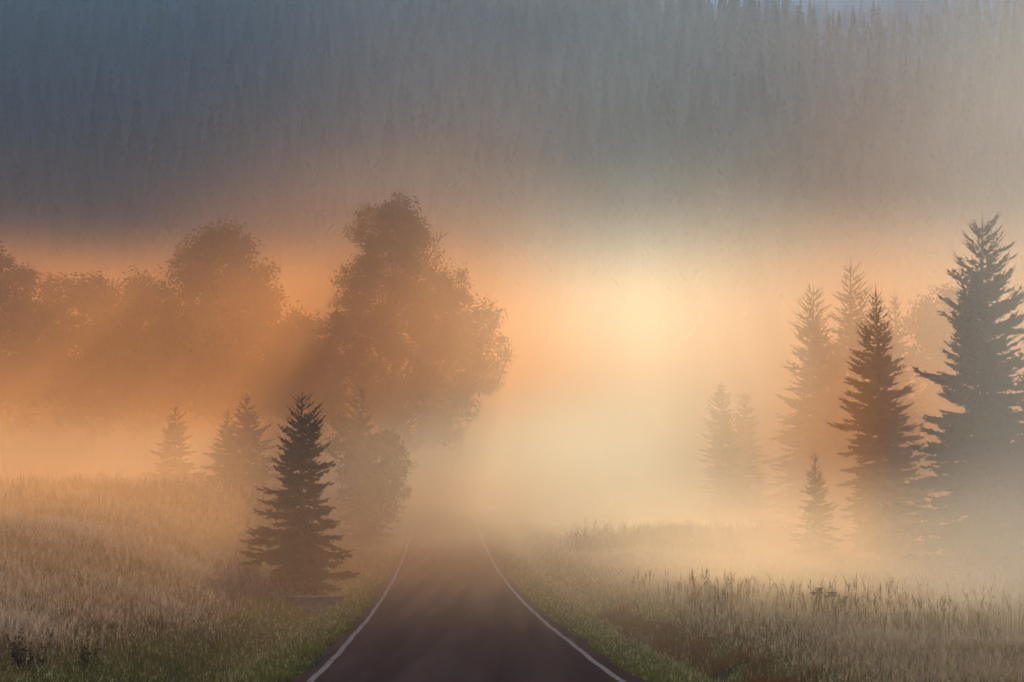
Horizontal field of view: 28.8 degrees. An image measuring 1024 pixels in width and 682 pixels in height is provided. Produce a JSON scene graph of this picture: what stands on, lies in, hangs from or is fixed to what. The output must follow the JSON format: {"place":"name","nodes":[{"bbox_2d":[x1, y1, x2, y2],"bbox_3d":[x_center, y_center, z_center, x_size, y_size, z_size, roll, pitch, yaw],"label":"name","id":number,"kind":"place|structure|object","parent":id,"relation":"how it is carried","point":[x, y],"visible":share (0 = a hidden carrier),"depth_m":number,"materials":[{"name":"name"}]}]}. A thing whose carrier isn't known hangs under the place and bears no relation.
{"place":"outdoors","nodes":[
{"label":"outdoors","id":0,"kind":"place"},
{"bbox_2d":[0,489,280,670],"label":"feather grass","id":1,"kind":"structure","parent":0,"point":[23,620],"depth_m":53.46,"materials":[{"name":"plant"}]},
{"bbox_2d":[293,472,647,681],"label":"road","id":2,"kind":"structure","parent":0,"point":[452,607],"depth_m":51.50,"materials":[{"name":"grey asphalt"}]},
{"bbox_2d":[307,473,423,681],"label":"road marking","id":3,"kind":"structure","parent":2,"relation":"on","point":[330,660],"depth_m":52.48,"materials":[{"name":"white paint"}]},
{"bbox_2d":[461,473,625,681],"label":"road marking","id":4,"kind":"structure","parent":2,"relation":"on","point":[592,660],"depth_m":51.88,"materials":[{"name":"white paint"}]},
{"bbox_2d":[1,36,1023,681],"bbox_3d":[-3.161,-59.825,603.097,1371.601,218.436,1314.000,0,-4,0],"label":"ground","id":5,"kind":"structure","parent":0,"point":[551,432],"depth_m":305.48,"materials":[{"name":"soil"}]},
{"bbox_2d":[0,178,25,271],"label":"spruce tree","id":6,"kind":"object","parent":5,"relation":"on","point":[10,220],"visible":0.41,"depth_m":373.94,"materials":[{"name":"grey plant"}]},
{"bbox_2d":[6,629,54,673],"bbox_3d":[-8.771,5.633,35.950,0.707,0.856,0.800,-4,-6,44],"label":"weed plant","id":7,"kind":"object","parent":5,"relation":"on","point":[15,654],"visible":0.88,"depth_m":35.93,"materials":[{"name":"brown plant"}]},
{"bbox_2d":[0,240,67,481],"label":"broadleaf tree","id":8,"kind":"object","parent":5,"relation":"on","point":[18,378],"visible":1,"depth_m":192.26,"materials":[{"name":"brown plant"}]},
{"bbox_2d":[58,196,84,338],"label":"spruce tree","id":9,"kind":"object","parent":5,"relation":"on","point":[73,248],"visible":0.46,"depth_m":368.17,"materials":[{"name":"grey plant"}]},
{"bbox_2d":[17,268,155,480],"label":"broadleaf tree","id":10,"kind":"object","parent":5,"relation":"on","point":[80,375],"visible":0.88,"depth_m":200.90,"materials":[{"name":"green plant"}]},
{"bbox_2d":[67,189,107,280],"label":"spruce tree","id":11,"kind":"object","parent":5,"relation":"on","point":[96,219],"visible":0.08,"depth_m":373.07,"materials":[{"name":"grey plant"}]},
{"bbox_2d":[74,631,101,668],"bbox_3d":[-8.044,5.878,37.642,0.510,0.797,0.442,-3,-5,34],"label":"weed plant","id":12,"kind":"object","parent":5,"relation":"on","point":[83,656],"visible":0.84,"depth_m":37.60,"materials":[{"name":"green plant"}]},
{"bbox_2d":[95,219,131,333],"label":"spruce tree","id":13,"kind":"object","parent":5,"relation":"on","point":[116,253],"visible":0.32,"depth_m":361.62,"materials":[{"name":"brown plant"}]},
{"bbox_2d":[0,536,268,681],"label":"rough grass","id":14,"kind":"structure","parent":5,"relation":"on","point":[147,654],"depth_m":41.46,"materials":[{"name":"green plant"}]},
{"bbox_2d":[143,199,157,272],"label":"spruce tree","id":15,"kind":"object","parent":5,"relation":"on","point":[149,252],"visible":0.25,"depth_m":375.89,"materials":[{"name":"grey plant"}]},
{"bbox_2d":[107,265,200,479],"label":"broadleaf tree","id":16,"kind":"object","parent":5,"relation":"on","point":[153,376],"visible":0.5,"depth_m":207.06,"materials":[{"name":"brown plant"}]},
{"bbox_2d":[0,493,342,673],"bbox_3d":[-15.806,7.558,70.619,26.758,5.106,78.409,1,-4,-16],"label":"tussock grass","id":17,"kind":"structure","parent":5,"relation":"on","point":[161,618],"depth_m":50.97,"materials":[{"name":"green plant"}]},
{"bbox_2d":[141,404,205,481],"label":"spruce tree","id":18,"kind":"object","parent":5,"relation":"on","point":[169,449],"visible":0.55,"depth_m":132.55,"materials":[{"name":"brown plant"}]},
{"bbox_2d":[166,216,182,245],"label":"spruce tree","id":19,"kind":"object","parent":5,"relation":"on","point":[170,228],"visible":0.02,"depth_m":364.54,"materials":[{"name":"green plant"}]},
{"bbox_2d":[0,466,353,681],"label":"meadow grass","id":20,"kind":"structure","parent":5,"relation":"on","point":[162,565],"depth_m":68.64,"materials":[{"name":"plant"}]},
{"bbox_2d":[187,623,208,637],"bbox_3d":[-7.819,7.205,49.149,0.680,0.457,0.103,0,-4,-3],"label":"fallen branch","id":21,"kind":"object","parent":5,"relation":"on","point":[198,630],"visible":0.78,"depth_m":49.14,"materials":[{"name":"brown wood"}]},
{"bbox_2d":[0,510,410,681],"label":"verge grass","id":22,"kind":"structure","parent":5,"relation":"on","point":[297,644],"depth_m":49.52,"materials":[{"name":"plant"}]},
{"bbox_2d":[196,408,242,484],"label":"spruce tree","id":23,"kind":"object","parent":5,"relation":"on","point":[221,459],"visible":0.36,"depth_m":134.60,"materials":[{"name":"brown plant"}]},
{"bbox_2d":[150,216,298,474],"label":"broadleaf tree","id":24,"kind":"object","parent":5,"relation":"on","point":[208,354],"visible":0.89,"depth_m":194.69,"materials":[{"name":"green plant"}]},
{"bbox_2d":[216,391,279,494],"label":"spruce tree","id":25,"kind":"object","parent":5,"relation":"on","point":[245,457],"visible":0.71,"depth_m":131.57,"materials":[{"name":"brown plant"}]},
{"bbox_2d":[234,306,351,472],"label":"broadleaf tree","id":26,"kind":"object","parent":5,"relation":"on","point":[296,372],"visible":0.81,"depth_m":188.58,"materials":[{"name":"brown plant"}]},
{"bbox_2d":[281,207,309,322],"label":"spruce tree","id":27,"kind":"object","parent":5,"relation":"on","point":[298,239],"visible":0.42,"depth_m":382.19,"materials":[{"name":"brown plant"}]},
{"bbox_2d":[237,392,360,595],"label":"spruce tree","id":28,"kind":"object","parent":5,"relation":"on","point":[300,553],"visible":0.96,"depth_m":83.25,"materials":[{"name":"green plant"}]},
{"bbox_2d":[282,255,316,389],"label":"spruce tree","id":29,"kind":"object","parent":5,"relation":"on","point":[299,292],"visible":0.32,"depth_m":340.79,"materials":[{"name":"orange plant"}]},
{"bbox_2d":[274,596,343,614],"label":"culvert","id":30,"kind":"object","parent":5,"relation":"on","point":[313,603],"visible":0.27,"depth_m":74.83,"materials":[{"name":"concrete"}]},
{"bbox_2d":[333,385,403,550],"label":"spruce tree","id":31,"kind":"object","parent":5,"relation":"on","point":[364,533],"visible":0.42,"depth_m":132.94,"materials":[{"name":"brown plant"}]},
{"bbox_2d":[322,410,415,547],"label":"broadleaf tree","id":32,"kind":"object","parent":5,"relation":"on","point":[388,447],"visible":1,"depth_m":130.41,"materials":[{"name":"green plant"}]},
{"bbox_2d":[306,191,516,509],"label":"broadleaf tree","id":33,"kind":"object","parent":5,"relation":"on","point":[391,397],"visible":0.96,"depth_m":181.80,"materials":[{"name":"green plant"}]},
{"bbox_2d":[0,0,1023,375],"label":"distant forest","id":34,"kind":"object","parent":5,"relation":"on","point":[676,122],"visible":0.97,"depth_m":457.19,"materials":[{"name":"green plant"}]},
{"bbox_2d":[545,515,806,557],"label":"reed bed","id":35,"kind":"object","parent":5,"relation":"on","point":[700,538],"visible":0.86,"depth_m":122.65,"materials":[{"name":"beige plant"}]},
{"bbox_2d":[593,600,830,681],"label":"sedge grass","id":36,"kind":"structure","parent":5,"relation":"on","point":[632,623],"depth_m":45.94,"materials":[{"name":"plant"}]},
{"bbox_2d":[690,383,764,521],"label":"spruce tree","id":37,"kind":"object","parent":5,"relation":"on","point":[726,489],"visible":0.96,"depth_m":185.07,"materials":[{"name":"beige plant"}]},
{"bbox_2d":[476,514,992,681],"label":"verge grass","id":38,"kind":"structure","parent":5,"relation":"on","point":[567,610],"depth_m":62.37,"materials":[{"name":"plant"}]},
{"bbox_2d":[711,393,770,519],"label":"spruce tree","id":39,"kind":"object","parent":5,"relation":"on","point":[743,435],"visible":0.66,"depth_m":189.34,"materials":[{"name":"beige plant"}]},
{"bbox_2d":[485,497,1023,681],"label":"meadow grass","id":40,"kind":"structure","parent":5,"relation":"on","point":[1002,661],"depth_m":70.42,"materials":[{"name":"plant"}]},
{"bbox_2d":[753,284,862,523],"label":"spruce tree","id":41,"kind":"object","parent":5,"relation":"on","point":[808,436],"visible":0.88,"depth_m":175.34,"materials":[{"name":"green plant"}]},
{"bbox_2d":[596,567,1023,652],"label":"reed bed","id":42,"kind":"object","parent":5,"relation":"on","point":[708,597],"visible":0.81,"depth_m":50.32,"materials":[{"name":"beige plant"}]},
{"bbox_2d":[787,452,844,562],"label":"spruce tree","id":43,"kind":"object","parent":5,"relation":"on","point":[810,544],"visible":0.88,"depth_m":110.31,"materials":[{"name":"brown plant"}]},
{"bbox_2d":[810,588,822,613],"bbox_3d":[7.908,6.909,51.364,0.299,1.083,0.425,-3,-5,32],"label":"umbel plant","id":44,"kind":"object","parent":5,"relation":"on","point":[819,592],"visible":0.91,"depth_m":51.37,"materials":[{"name":"plant"}]},
{"bbox_2d":[825,591,837,614],"bbox_3d":[8.223,6.957,51.342,0.349,0.984,0.401,0,-4,0],"label":"umbel plant","id":45,"kind":"object","parent":5,"relation":"on","point":[832,594],"visible":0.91,"depth_m":51.37,"materials":[{"name":"beige plant"}]},
{"bbox_2d":[791,257,894,524],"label":"spruce tree","id":46,"kind":"object","parent":5,"relation":"on","point":[845,340],"visible":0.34,"depth_m":181.12,"materials":[{"name":"brown plant"}]},
{"bbox_2d":[827,283,942,560],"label":"spruce tree","id":47,"kind":"object","parent":5,"relation":"on","point":[879,480],"visible":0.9,"depth_m":112.96,"materials":[{"name":"green plant"}]},
{"bbox_2d":[874,288,937,514],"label":"spruce tree","id":48,"kind":"object","parent":5,"relation":"on","point":[899,350],"visible":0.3,"depth_m":187.38,"materials":[{"name":"brown plant"}]},
{"bbox_2d":[900,282,979,506],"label":"broadleaf tree","id":49,"kind":"object","parent":5,"relation":"on","point":[936,327],"visible":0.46,"depth_m":193.47,"materials":[{"name":"brown plant"}]},
{"bbox_2d":[880,211,1023,574],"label":"spruce tree","id":50,"kind":"object","parent":5,"relation":"on","point":[989,533],"visible":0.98,"depth_m":96.36,"materials":[{"name":"green plant"}]},
{"bbox_2d":[1004,341,1023,564],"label":"spruce tree","id":51,"kind":"object","parent":5,"relation":"on","point":[1021,383],"visible":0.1,"depth_m":100.81,"materials":[{"name":"grey plant"}]},
{"bbox_2d":[558,492,647,518],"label":"dirt track","id":52,"kind":"structure","parent":0,"point":[588,503],"depth_m":229.39,"materials":[{"name":"brown soil"}]},
{"bbox_2d":[711,0,994,20],"label":"sky","id":53,"kind":"structure","parent":0,"point":[838,5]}
]}

